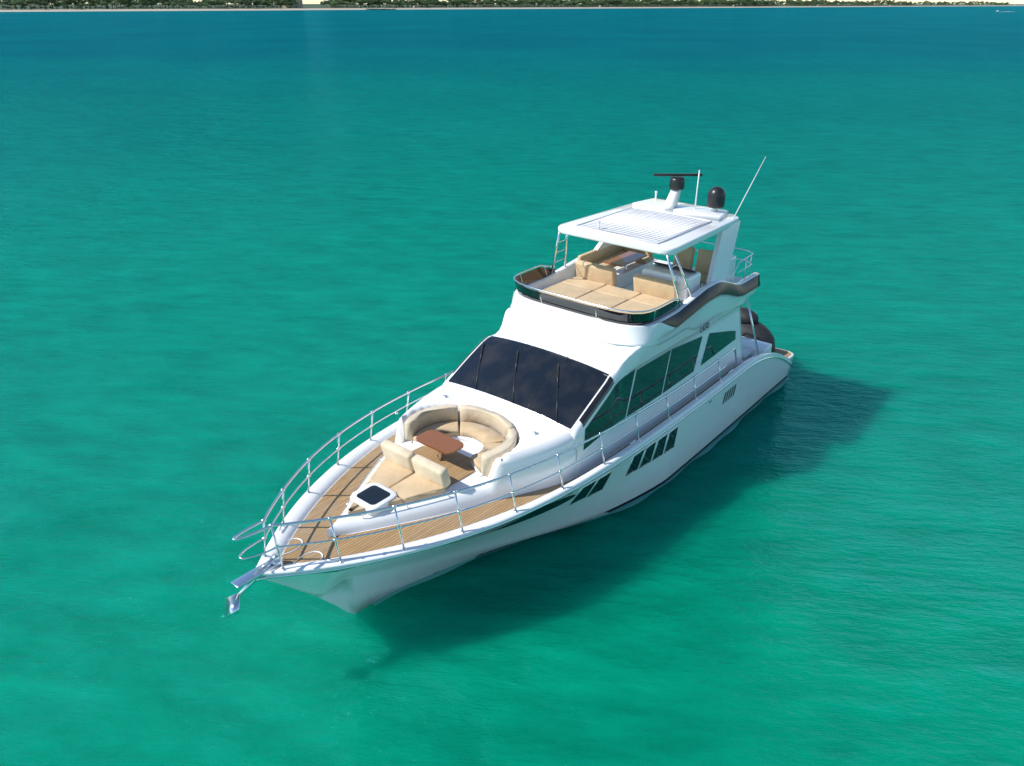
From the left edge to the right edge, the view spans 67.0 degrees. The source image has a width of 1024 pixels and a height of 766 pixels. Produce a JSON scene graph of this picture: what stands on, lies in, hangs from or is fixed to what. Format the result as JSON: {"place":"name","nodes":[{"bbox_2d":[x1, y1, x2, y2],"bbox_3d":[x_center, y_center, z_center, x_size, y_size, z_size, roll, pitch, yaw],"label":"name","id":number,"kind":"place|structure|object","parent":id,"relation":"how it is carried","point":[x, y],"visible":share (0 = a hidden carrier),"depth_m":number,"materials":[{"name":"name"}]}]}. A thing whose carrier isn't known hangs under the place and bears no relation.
{"place":"outdoors","nodes":[
{"label":"outdoors","id":0,"kind":"place"},
{"bbox_2d":[0,6,1023,765],"bbox_3d":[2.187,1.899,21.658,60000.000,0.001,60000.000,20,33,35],"label":"sea water","id":1,"kind":"structure","parent":0,"point":[252,262],"depth_m":26.26,"materials":[{"name":"teal liquid"}]},
{"bbox_2d":[225,157,793,616],"bbox_3d":[1.643,-0.788,19.617,5.294,8.523,20.394,20,33,35],"label":"yacht","id":2,"kind":"object","parent":1,"relation":"on","point":[619,367],"visible":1,"depth_m":17.93,"materials":[{"name":"white plastic"}]},
{"bbox_2d":[0,0,1023,11],"bbox_3d":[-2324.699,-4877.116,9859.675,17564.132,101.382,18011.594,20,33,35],"label":"shoreline","id":3,"kind":"structure","parent":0,"point":[98,5],"depth_m":1862.22,"materials":[{"name":"green plant"}]},
{"bbox_2d":[50,0,1023,3],"label":"sky","id":4,"kind":"structure","parent":0,"point":[303,1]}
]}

